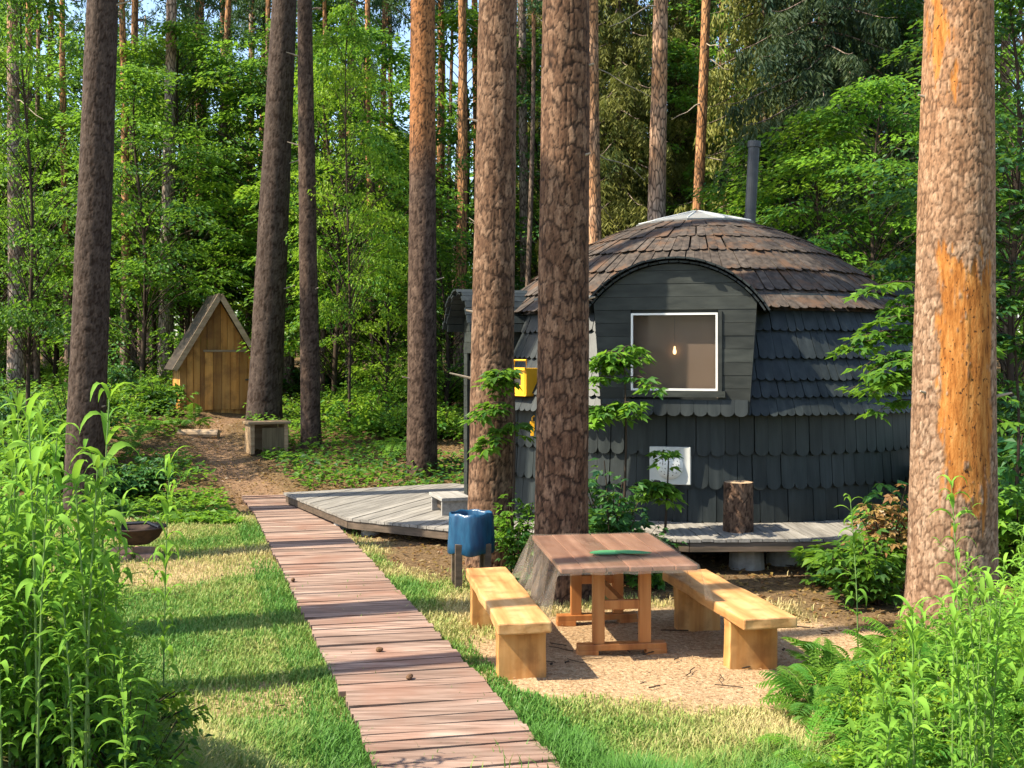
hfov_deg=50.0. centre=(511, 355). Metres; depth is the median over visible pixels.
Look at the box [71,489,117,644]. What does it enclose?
tall weed
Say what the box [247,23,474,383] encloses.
leafy tree
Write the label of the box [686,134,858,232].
leafy tree
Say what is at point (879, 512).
shrub
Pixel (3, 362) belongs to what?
bush
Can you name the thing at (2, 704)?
leafy plant
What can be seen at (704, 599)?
plank bench
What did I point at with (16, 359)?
pine tree
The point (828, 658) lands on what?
fern
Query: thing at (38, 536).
tall weed
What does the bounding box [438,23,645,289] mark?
leafy tree
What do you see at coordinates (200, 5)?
pine tree
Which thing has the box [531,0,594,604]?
pine tree
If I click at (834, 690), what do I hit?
fern
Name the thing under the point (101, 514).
tall weed
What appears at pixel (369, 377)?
bush
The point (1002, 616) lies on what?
tall weed
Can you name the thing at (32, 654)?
tall weed
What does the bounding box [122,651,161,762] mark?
tall weed
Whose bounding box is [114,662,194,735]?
leafy plant
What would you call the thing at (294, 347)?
leafy tree
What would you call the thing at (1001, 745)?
fern
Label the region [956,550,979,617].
tall weed
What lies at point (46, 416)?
bush
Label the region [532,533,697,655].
picnic table
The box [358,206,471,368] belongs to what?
leafy tree
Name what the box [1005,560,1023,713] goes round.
tall weed
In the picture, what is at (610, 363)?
sapling
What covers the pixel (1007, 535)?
shrub
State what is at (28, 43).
pine tree
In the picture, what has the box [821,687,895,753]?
fern
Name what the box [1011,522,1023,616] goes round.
tall weed
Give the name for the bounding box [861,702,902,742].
tall weed
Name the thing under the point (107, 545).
tall weed
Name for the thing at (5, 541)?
tall weed
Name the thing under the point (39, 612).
tall weed
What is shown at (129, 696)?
tall weed
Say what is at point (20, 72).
leafy tree
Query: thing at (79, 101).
leafy tree
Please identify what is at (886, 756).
tall weed
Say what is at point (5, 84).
leafy tree
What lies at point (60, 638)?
tall weed
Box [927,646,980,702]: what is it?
fern
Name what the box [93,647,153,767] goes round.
tall weed
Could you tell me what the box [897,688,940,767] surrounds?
tall weed
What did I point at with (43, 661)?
leafy plant
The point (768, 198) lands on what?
leafy tree
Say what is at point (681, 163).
spruce tree
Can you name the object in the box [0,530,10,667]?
tall weed
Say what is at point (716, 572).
fallen leaves
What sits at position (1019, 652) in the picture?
tall weed
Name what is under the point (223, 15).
pine tree
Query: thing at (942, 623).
tall weed
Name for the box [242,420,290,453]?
box bench
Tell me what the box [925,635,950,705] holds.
tall weed
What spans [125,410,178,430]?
fern
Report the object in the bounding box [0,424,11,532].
tall weed
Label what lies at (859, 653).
fern
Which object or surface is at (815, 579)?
shrub
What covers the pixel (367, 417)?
fern
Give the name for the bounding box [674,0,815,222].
spruce tree
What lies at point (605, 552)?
leaf mat
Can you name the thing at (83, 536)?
tall weed
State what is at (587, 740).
grass
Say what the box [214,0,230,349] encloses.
pine tree
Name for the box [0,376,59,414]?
bush
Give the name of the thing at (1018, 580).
tall weed
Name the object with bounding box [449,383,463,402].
bush
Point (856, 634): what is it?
fern
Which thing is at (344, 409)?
bush
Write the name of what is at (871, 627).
fern
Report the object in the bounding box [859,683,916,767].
tall weed
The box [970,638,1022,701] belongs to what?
leafy plant
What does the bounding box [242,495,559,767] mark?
boardwalk
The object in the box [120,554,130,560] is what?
brick
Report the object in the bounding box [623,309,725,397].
window
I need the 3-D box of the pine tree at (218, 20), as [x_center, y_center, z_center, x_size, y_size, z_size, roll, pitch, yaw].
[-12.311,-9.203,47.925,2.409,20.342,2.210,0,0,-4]
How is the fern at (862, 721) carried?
on the ground at (596, 680)
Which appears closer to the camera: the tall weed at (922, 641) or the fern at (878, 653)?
the tall weed at (922, 641)
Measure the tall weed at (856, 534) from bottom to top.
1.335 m
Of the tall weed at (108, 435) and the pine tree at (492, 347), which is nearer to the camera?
the tall weed at (108, 435)
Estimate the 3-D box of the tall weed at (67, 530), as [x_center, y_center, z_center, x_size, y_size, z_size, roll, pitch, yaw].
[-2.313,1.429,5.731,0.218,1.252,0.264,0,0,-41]
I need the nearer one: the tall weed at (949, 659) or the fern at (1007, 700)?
the tall weed at (949, 659)
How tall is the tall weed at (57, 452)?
1.388 m
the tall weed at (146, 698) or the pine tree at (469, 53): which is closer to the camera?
the tall weed at (146, 698)
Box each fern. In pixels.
[107,425,154,453]
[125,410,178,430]
[171,403,214,426]
[356,414,382,432]
[373,436,406,458]
[737,754,834,767]
[754,658,874,706]
[754,703,873,766]
[758,665,838,717]
[775,684,843,730]
[782,637,853,675]
[785,760,810,767]
[787,636,838,703]
[797,646,882,684]
[806,719,871,760]
[808,700,835,725]
[816,663,858,706]
[817,639,906,681]
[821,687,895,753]
[825,753,886,767]
[833,729,857,750]
[840,629,886,652]
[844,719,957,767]
[852,637,879,659]
[857,713,884,731]
[860,617,897,654]
[864,626,889,643]
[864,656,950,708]
[864,752,905,767]
[891,632,946,657]
[893,667,947,707]
[895,638,960,671]
[912,735,985,767]
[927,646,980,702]
[927,670,1015,700]
[927,683,1023,741]
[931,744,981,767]
[936,711,1023,767]
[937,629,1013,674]
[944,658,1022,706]
[974,663,1023,726]
[986,730,1021,761]
[997,702,1022,717]
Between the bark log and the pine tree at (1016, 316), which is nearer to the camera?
the bark log
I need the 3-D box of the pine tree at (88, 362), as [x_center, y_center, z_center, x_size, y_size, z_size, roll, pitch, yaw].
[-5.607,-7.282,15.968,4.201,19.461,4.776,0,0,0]
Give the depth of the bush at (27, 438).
19.02 m
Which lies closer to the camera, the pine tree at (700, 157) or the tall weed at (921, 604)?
the tall weed at (921, 604)
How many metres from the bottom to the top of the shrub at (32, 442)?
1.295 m
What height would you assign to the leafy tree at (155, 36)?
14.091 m
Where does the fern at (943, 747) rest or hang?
on the ground at (596, 680)
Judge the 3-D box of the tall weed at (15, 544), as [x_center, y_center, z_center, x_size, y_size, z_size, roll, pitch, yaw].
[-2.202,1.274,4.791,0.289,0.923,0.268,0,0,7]
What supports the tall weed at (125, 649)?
on the ground at (596, 680)
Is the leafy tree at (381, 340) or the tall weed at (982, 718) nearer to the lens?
the tall weed at (982, 718)
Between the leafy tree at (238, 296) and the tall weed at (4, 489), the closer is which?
the tall weed at (4, 489)
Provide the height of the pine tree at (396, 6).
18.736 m
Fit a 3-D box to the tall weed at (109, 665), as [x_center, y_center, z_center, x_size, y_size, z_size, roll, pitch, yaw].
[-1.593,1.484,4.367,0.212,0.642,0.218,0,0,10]
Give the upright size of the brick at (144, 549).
0.070 m
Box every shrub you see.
[0,415,65,492]
[105,458,166,504]
[109,453,181,493]
[117,375,198,414]
[492,487,534,571]
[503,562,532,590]
[588,458,655,573]
[588,504,686,576]
[623,569,674,590]
[788,526,906,607]
[788,535,861,585]
[840,483,908,588]
[846,480,1003,561]
[907,426,1023,522]
[998,455,1023,584]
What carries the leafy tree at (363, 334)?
on the ground at (596, 680)
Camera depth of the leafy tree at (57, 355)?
33.70 m
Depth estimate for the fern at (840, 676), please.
7.35 m
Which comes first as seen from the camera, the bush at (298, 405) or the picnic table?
the picnic table
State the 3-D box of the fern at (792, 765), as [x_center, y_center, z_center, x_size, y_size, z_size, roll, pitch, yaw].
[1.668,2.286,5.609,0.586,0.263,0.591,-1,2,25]
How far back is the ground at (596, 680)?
10.24 m
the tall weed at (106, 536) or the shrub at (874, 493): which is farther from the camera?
the shrub at (874, 493)
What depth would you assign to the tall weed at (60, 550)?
4.50 m
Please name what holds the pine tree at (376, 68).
on the ground at (596, 680)
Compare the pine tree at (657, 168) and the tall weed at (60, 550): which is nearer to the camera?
the tall weed at (60, 550)
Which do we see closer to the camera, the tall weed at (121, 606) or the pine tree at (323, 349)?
the tall weed at (121, 606)
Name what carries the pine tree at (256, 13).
on the ground at (596, 680)
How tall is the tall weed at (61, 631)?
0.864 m
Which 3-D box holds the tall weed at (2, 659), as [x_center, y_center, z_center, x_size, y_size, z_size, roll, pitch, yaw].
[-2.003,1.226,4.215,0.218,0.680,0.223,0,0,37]
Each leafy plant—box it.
[0,659,22,753]
[1,632,133,709]
[1,662,134,767]
[2,650,128,738]
[3,608,55,686]
[4,675,177,764]
[66,678,214,767]
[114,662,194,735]
[120,662,199,740]
[133,673,221,735]
[804,655,859,695]
[808,656,885,693]
[812,725,921,767]
[815,666,906,738]
[818,654,909,738]
[842,635,916,705]
[855,638,925,687]
[863,700,951,742]
[865,643,926,664]
[885,604,945,655]
[895,689,979,767]
[901,655,950,702]
[903,661,1018,724]
[905,717,986,767]
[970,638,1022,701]
[987,746,1023,767]
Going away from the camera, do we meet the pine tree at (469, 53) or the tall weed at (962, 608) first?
the tall weed at (962, 608)
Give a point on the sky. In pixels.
(147, 7)
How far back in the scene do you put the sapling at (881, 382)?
11.14 m
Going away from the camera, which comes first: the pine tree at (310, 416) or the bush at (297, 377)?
the pine tree at (310, 416)
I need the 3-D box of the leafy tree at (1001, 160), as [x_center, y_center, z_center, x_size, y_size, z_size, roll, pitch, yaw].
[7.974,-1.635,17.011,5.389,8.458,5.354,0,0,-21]
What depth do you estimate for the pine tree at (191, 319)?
54.95 m
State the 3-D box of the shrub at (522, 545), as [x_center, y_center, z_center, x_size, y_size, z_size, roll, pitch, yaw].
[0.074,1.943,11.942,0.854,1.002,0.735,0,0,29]
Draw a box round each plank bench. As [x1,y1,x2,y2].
[466,567,551,679]
[662,569,796,669]
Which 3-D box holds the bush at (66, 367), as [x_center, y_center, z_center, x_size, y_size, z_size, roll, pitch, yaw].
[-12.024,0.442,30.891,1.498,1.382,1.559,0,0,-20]
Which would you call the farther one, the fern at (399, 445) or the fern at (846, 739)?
the fern at (399, 445)
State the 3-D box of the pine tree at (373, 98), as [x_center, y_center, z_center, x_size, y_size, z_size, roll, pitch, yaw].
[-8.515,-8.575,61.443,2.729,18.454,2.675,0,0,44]
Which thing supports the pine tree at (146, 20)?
on the ground at (596, 680)
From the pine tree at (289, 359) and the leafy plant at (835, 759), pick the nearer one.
the leafy plant at (835, 759)
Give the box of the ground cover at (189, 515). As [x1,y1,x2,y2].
[0,365,1022,524]
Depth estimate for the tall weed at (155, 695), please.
4.92 m
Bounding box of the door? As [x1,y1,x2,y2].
[205,352,248,409]
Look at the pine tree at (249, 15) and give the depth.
54.64 m
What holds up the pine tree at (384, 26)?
on the ground at (596, 680)
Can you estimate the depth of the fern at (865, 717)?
6.40 m
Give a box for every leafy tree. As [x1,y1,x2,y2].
[0,0,117,354]
[0,0,140,437]
[0,15,117,344]
[0,16,194,308]
[0,40,120,357]
[0,60,75,338]
[0,98,156,388]
[3,55,178,310]
[19,58,253,382]
[39,128,190,358]
[52,30,237,372]
[69,15,298,358]
[70,32,262,335]
[115,98,194,347]
[119,17,338,295]
[142,12,382,292]
[175,0,409,354]
[175,79,360,340]
[175,120,299,339]
[233,59,455,398]
[233,181,298,339]
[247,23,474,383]
[284,0,408,433]
[290,91,389,303]
[293,128,470,376]
[297,199,404,367]
[319,232,449,411]
[355,0,541,349]
[357,64,472,296]
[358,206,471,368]
[359,132,470,330]
[359,231,472,409]
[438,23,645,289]
[451,193,472,276]
[600,0,754,209]
[604,37,737,232]
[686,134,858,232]
[689,89,750,186]
[717,105,917,287]
[756,73,1005,319]
[792,0,1023,282]
[843,0,1023,506]
[875,1,1023,410]
[917,7,1023,311]
[996,80,1023,306]
[996,245,1022,366]
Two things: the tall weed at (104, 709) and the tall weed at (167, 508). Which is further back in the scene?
the tall weed at (167, 508)
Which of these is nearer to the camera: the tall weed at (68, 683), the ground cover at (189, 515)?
the tall weed at (68, 683)
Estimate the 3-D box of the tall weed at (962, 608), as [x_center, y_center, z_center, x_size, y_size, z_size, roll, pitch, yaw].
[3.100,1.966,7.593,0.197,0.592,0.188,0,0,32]
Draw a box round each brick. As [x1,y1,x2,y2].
[111,546,133,553]
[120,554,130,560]
[134,546,154,553]
[136,553,158,559]
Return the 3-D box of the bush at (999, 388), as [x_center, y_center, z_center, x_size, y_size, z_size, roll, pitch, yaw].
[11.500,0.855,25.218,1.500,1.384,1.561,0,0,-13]
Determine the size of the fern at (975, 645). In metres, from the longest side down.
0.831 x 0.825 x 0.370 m
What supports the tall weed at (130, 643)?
on the ground at (596, 680)
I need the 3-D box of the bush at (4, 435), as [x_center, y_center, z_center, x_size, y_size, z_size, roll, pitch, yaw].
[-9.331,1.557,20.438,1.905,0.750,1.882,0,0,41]
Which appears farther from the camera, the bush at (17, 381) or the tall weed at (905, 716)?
the bush at (17, 381)
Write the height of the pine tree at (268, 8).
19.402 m
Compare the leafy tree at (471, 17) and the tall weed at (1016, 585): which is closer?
the tall weed at (1016, 585)
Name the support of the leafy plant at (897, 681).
on the ground at (596, 680)
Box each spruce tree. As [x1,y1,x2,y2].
[532,0,685,278]
[598,6,614,142]
[634,0,736,214]
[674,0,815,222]
[713,0,919,284]
[833,0,998,333]
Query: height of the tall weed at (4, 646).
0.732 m
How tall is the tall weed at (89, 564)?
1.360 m
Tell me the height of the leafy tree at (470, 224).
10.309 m
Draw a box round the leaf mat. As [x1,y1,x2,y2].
[590,550,650,554]
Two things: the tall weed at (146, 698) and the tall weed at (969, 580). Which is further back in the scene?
the tall weed at (969, 580)
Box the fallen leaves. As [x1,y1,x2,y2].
[1,412,1014,759]
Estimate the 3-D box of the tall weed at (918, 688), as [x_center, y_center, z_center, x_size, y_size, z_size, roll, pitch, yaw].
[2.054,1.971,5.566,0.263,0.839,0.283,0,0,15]
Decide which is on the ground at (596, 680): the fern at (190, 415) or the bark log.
the fern at (190, 415)
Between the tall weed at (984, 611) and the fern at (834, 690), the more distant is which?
the tall weed at (984, 611)
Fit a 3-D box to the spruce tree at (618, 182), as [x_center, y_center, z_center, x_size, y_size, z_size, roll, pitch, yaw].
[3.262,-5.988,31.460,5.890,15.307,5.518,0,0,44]
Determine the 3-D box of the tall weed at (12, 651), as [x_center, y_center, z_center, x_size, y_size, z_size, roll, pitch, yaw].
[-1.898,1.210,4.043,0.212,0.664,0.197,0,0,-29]
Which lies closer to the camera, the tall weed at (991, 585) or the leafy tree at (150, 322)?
the tall weed at (991, 585)
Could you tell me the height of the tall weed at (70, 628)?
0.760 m
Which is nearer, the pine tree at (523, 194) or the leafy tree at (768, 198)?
the leafy tree at (768, 198)
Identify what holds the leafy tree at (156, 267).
on the ground at (596, 680)
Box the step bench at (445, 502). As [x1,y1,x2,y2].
[429,491,467,515]
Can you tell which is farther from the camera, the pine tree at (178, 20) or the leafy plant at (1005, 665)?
the pine tree at (178, 20)
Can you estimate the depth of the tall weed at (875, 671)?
5.15 m
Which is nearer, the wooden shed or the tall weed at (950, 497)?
the tall weed at (950, 497)
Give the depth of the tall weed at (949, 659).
5.08 m
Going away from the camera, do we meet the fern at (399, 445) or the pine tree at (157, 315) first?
the fern at (399, 445)
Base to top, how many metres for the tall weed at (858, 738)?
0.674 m
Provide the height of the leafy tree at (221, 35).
11.571 m
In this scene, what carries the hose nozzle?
attached to the dome house
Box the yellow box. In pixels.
[514,359,536,395]
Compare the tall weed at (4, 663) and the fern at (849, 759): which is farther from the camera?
the fern at (849, 759)
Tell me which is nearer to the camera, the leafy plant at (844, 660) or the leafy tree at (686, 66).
the leafy plant at (844, 660)
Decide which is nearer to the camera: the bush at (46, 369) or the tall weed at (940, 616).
the tall weed at (940, 616)
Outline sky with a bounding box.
[1,0,1023,334]
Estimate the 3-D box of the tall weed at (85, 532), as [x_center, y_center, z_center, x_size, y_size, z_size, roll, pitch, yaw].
[-1.651,1.125,4.360,0.234,1.298,0.224,0,0,1]
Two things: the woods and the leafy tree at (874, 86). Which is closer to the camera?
the leafy tree at (874, 86)
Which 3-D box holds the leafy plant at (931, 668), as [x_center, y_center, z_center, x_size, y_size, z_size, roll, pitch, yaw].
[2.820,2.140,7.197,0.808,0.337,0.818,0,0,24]
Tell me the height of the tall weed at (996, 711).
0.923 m
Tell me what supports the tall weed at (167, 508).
on the ground at (596, 680)
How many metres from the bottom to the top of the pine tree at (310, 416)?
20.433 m
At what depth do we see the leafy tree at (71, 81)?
32.12 m
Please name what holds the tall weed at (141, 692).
on the ground at (596, 680)
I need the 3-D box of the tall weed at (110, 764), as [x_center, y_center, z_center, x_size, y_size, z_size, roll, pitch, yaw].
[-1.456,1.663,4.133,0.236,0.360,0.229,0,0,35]
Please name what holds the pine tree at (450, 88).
on the ground at (596, 680)
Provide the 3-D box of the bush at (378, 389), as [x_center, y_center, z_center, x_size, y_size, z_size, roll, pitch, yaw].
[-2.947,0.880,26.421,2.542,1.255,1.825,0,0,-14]
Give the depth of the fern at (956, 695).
6.21 m
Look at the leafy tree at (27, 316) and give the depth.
19.97 m
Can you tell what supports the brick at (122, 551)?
on the brick at (125, 558)
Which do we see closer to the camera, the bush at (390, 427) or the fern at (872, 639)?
the fern at (872, 639)
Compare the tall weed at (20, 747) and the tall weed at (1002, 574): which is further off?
the tall weed at (1002, 574)
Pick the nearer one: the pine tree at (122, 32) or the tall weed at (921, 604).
the tall weed at (921, 604)
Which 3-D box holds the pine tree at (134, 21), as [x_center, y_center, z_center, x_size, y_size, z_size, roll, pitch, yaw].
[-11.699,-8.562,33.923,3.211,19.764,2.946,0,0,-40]
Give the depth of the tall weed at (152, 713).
4.75 m
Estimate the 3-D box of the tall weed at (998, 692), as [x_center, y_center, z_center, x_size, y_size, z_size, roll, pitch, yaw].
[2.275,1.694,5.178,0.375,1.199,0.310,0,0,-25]
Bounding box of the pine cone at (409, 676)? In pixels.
[406,674,412,679]
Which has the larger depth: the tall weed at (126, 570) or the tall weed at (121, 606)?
the tall weed at (121, 606)
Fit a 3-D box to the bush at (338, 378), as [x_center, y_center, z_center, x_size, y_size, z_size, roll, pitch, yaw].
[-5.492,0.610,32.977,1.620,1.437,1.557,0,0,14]
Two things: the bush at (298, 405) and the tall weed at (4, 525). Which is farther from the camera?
the bush at (298, 405)
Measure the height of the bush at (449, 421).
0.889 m
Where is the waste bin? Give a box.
[447,509,494,588]
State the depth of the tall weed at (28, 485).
5.35 m
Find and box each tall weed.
[0,388,47,687]
[0,392,67,749]
[0,396,40,630]
[0,419,39,706]
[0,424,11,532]
[0,460,25,659]
[0,463,25,661]
[0,492,54,766]
[0,513,32,685]
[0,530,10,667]
[0,535,33,691]
[0,541,51,764]
[0,555,46,706]
[0,561,15,702]
[0,586,38,673]
[0,588,23,715]
[0,594,32,767]
[0,600,27,688]
[0,606,29,767]
[0,610,12,709]
[1,505,33,575]
[1,683,39,766]
[2,447,52,696]
[2,461,73,767]
[2,539,29,658]
[3,409,71,757]
[3,678,56,762]
[7,695,70,767]
[8,422,88,711]
[8,470,70,696]
[8,564,60,682]
[8,632,60,712]
[19,399,75,691]
[23,467,84,701]
[23,477,48,588]
[23,573,103,767]
[34,574,103,767]
[36,484,71,628]
[37,476,128,767]
[38,518,73,641]
[41,459,121,767]
[42,546,100,765]
[43,518,109,693]
[46,585,77,681]
[46,588,108,694]
[47,452,127,767]
[48,509,75,611]
[48,605,109,680]
[49,591,64,668]
[51,645,102,767]
[53,537,115,645]
[54,666,92,767]
[55,382,149,708]
[65,517,129,673]
[68,478,126,726]
[69,454,121,764]
[69,551,142,745]
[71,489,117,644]
[75,543,146,763]
[77,633,141,763]
[78,579,132,761]
[82,652,132,758]
[87,487,147,702]
[91,720,151,767]
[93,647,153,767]
[94,626,147,730]
[96,498,120,615]
[102,749,147,767]
[105,578,133,646]
[107,615,133,665]
[108,627,144,690]
[109,678,150,726]
[111,623,146,694]
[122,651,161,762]
[123,660,162,743]
[126,662,164,725]
[131,690,161,721]
[132,677,167,757]
[133,749,168,767]
[137,446,194,693]
[832,717,875,767]
[836,493,873,657]
[846,648,904,767]
[847,727,884,766]
[853,719,907,767]
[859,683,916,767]
[861,693,911,767]
[861,700,912,767]
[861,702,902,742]
[864,679,909,767]
[877,595,946,767]
[889,603,947,728]
[892,712,927,766]
[894,708,931,767]
[895,662,942,766]
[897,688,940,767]
[901,598,937,690]
[902,694,936,733]
[924,603,998,767]
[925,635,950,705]
[926,596,955,659]
[929,575,989,767]
[930,475,983,652]
[930,607,957,675]
[933,617,951,649]
[935,578,995,767]
[936,673,977,747]
[946,596,973,650]
[947,649,991,767]
[947,662,1015,767]
[949,584,994,764]
[953,576,1006,767]
[953,589,1021,767]
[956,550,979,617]
[956,566,985,652]
[965,583,1021,767]
[966,571,1014,767]
[967,567,1014,724]
[968,566,989,621]
[972,606,990,637]
[981,635,1013,767]
[989,552,1023,651]
[989,585,1023,767]
[991,599,1023,665]
[993,595,1018,654]
[994,577,1023,767]
[994,594,1023,752]
[996,648,1015,716]
[1000,553,1023,717]
[1001,606,1023,723]
[1002,573,1023,765]
[1003,574,1023,647]
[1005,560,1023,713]
[1009,525,1023,594]
[1009,583,1023,664]
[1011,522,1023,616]
[1011,576,1023,748]
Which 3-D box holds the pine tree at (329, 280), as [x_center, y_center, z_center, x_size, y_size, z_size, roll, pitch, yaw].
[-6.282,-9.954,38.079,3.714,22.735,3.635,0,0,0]
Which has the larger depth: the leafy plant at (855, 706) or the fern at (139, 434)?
the fern at (139, 434)
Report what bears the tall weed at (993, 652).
on the ground at (596, 680)
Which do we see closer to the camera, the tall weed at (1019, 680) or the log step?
the tall weed at (1019, 680)
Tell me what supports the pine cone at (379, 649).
on the boardwalk
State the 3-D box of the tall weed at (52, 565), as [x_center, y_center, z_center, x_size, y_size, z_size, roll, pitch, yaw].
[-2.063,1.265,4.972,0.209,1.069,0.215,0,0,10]
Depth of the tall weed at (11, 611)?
4.21 m
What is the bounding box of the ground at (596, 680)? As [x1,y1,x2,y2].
[0,338,1023,767]
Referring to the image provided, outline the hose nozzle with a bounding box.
[530,415,534,435]
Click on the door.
(226, 379)
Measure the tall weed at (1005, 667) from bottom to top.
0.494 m
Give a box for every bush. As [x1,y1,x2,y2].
[0,335,32,379]
[0,367,32,389]
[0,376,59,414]
[0,389,66,437]
[0,422,44,446]
[0,431,59,473]
[20,372,139,444]
[40,359,63,379]
[41,366,63,378]
[44,368,63,387]
[56,358,69,382]
[59,380,158,414]
[65,341,143,395]
[108,343,157,370]
[108,356,154,383]
[112,384,144,410]
[120,375,172,392]
[132,373,172,394]
[134,361,172,390]
[282,394,355,420]
[283,361,330,393]
[297,366,369,392]
[320,380,382,413]
[320,387,406,432]
[325,358,346,393]
[342,368,442,410]
[357,369,406,389]
[370,402,406,438]
[376,370,442,408]
[392,401,463,438]
[437,367,464,406]
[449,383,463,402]
[997,368,1022,409]
[997,405,1023,429]
[997,425,1023,454]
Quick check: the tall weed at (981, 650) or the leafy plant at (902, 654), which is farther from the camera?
the leafy plant at (902, 654)
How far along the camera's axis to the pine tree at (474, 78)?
35.92 m
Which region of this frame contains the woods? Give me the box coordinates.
[3,113,1023,359]
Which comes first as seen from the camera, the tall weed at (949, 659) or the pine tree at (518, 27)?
the tall weed at (949, 659)
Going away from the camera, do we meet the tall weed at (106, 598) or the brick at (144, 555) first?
the tall weed at (106, 598)
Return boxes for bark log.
[723,480,753,532]
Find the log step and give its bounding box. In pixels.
[177,429,219,438]
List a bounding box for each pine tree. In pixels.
[0,4,47,354]
[6,0,61,396]
[25,2,39,388]
[33,3,40,391]
[43,1,59,379]
[59,0,85,392]
[63,0,130,512]
[81,0,130,46]
[86,0,140,361]
[115,0,155,366]
[118,0,130,381]
[118,0,165,359]
[138,17,151,355]
[145,46,164,361]
[150,0,176,381]
[154,0,225,319]
[165,0,225,305]
[183,30,217,323]
[205,0,255,310]
[210,0,254,305]
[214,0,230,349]
[230,0,271,339]
[233,0,259,186]
[239,0,296,166]
[241,0,271,309]
[245,0,297,420]
[265,0,269,87]
[283,222,295,397]
[286,0,321,447]
[294,0,330,66]
[296,0,336,398]
[317,0,360,370]
[325,27,333,368]
[335,0,385,388]
[345,0,367,389]
[345,0,377,379]
[346,51,379,361]
[356,13,377,143]
[357,0,386,368]
[361,0,407,367]
[362,15,387,108]
[370,0,455,380]
[371,0,409,367]
[403,0,443,476]
[404,0,444,23]
[435,0,468,374]
[442,0,476,400]
[447,0,477,250]
[450,0,516,568]
[452,0,467,334]
[467,6,478,84]
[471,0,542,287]
[515,0,541,286]
[516,0,518,175]
[517,0,542,286]
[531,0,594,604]
[589,0,650,243]
[609,0,667,220]
[673,0,735,210]
[693,5,718,210]
[699,0,746,208]
[710,1,726,172]
[900,0,1012,634]
[995,36,1023,358]
[999,11,1009,384]
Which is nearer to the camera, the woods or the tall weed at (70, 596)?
the tall weed at (70, 596)
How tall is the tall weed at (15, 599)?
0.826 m
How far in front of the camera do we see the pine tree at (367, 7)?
29.79 m
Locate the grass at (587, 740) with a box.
[1,500,1022,767]
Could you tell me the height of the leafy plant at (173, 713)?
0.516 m
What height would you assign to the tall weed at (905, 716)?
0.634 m
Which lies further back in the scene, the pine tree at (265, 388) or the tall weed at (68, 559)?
the pine tree at (265, 388)
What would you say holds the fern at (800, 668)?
on the ground at (596, 680)
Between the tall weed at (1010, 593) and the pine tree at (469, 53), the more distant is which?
the pine tree at (469, 53)
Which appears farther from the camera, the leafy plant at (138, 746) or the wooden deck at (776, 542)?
the wooden deck at (776, 542)
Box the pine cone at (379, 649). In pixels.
[376,647,382,651]
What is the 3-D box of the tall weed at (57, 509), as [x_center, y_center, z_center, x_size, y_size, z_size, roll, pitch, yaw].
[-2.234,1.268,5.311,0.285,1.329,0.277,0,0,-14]
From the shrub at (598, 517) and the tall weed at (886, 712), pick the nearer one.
the tall weed at (886, 712)
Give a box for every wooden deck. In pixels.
[284,483,533,542]
[606,518,886,570]
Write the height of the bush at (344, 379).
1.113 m
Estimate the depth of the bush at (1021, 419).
22.58 m
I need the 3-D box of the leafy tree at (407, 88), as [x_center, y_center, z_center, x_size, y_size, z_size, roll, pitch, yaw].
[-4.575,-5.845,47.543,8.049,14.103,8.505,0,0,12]
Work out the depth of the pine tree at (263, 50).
40.12 m
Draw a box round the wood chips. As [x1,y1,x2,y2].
[453,607,876,715]
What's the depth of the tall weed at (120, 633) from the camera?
5.48 m
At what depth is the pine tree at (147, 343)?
72.31 m
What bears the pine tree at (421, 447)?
on the ground at (596, 680)
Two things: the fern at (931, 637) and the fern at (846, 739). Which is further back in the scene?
the fern at (931, 637)
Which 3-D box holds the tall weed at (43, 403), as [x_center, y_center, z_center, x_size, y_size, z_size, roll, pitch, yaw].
[-2.018,0.959,4.747,0.281,1.542,0.232,0,0,24]
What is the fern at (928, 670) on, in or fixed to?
on the ground at (596, 680)
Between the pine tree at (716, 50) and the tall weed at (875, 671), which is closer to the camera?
the tall weed at (875, 671)
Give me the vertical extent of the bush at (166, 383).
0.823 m
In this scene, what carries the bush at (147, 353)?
on the ground at (596, 680)
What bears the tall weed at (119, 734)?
on the ground at (596, 680)
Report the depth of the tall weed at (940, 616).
7.12 m
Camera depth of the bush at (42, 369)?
38.83 m
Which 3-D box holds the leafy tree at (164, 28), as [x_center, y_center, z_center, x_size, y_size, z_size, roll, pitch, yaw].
[-8.857,-4.118,30.912,6.556,10.872,6.205,0,0,-30]
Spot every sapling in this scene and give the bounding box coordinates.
[459,357,535,573]
[589,345,668,504]
[630,450,687,532]
[824,281,1023,435]
[996,188,1023,562]
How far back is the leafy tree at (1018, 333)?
59.67 m
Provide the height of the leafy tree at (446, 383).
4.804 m
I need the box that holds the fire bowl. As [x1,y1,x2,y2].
[113,521,166,544]
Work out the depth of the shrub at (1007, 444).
13.76 m
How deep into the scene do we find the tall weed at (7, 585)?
4.37 m
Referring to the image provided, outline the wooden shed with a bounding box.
[164,293,250,413]
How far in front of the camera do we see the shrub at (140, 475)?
17.34 m
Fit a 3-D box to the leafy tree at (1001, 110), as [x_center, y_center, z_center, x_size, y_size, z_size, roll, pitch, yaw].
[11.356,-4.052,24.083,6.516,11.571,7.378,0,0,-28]
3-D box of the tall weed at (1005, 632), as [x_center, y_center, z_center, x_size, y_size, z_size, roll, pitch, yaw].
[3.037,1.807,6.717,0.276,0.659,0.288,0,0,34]
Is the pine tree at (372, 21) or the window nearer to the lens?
the window
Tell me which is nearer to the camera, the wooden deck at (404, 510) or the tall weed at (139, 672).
the tall weed at (139, 672)
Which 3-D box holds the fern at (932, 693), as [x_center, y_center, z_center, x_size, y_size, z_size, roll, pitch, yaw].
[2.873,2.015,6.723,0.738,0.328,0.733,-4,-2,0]
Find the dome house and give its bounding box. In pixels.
[442,140,914,554]

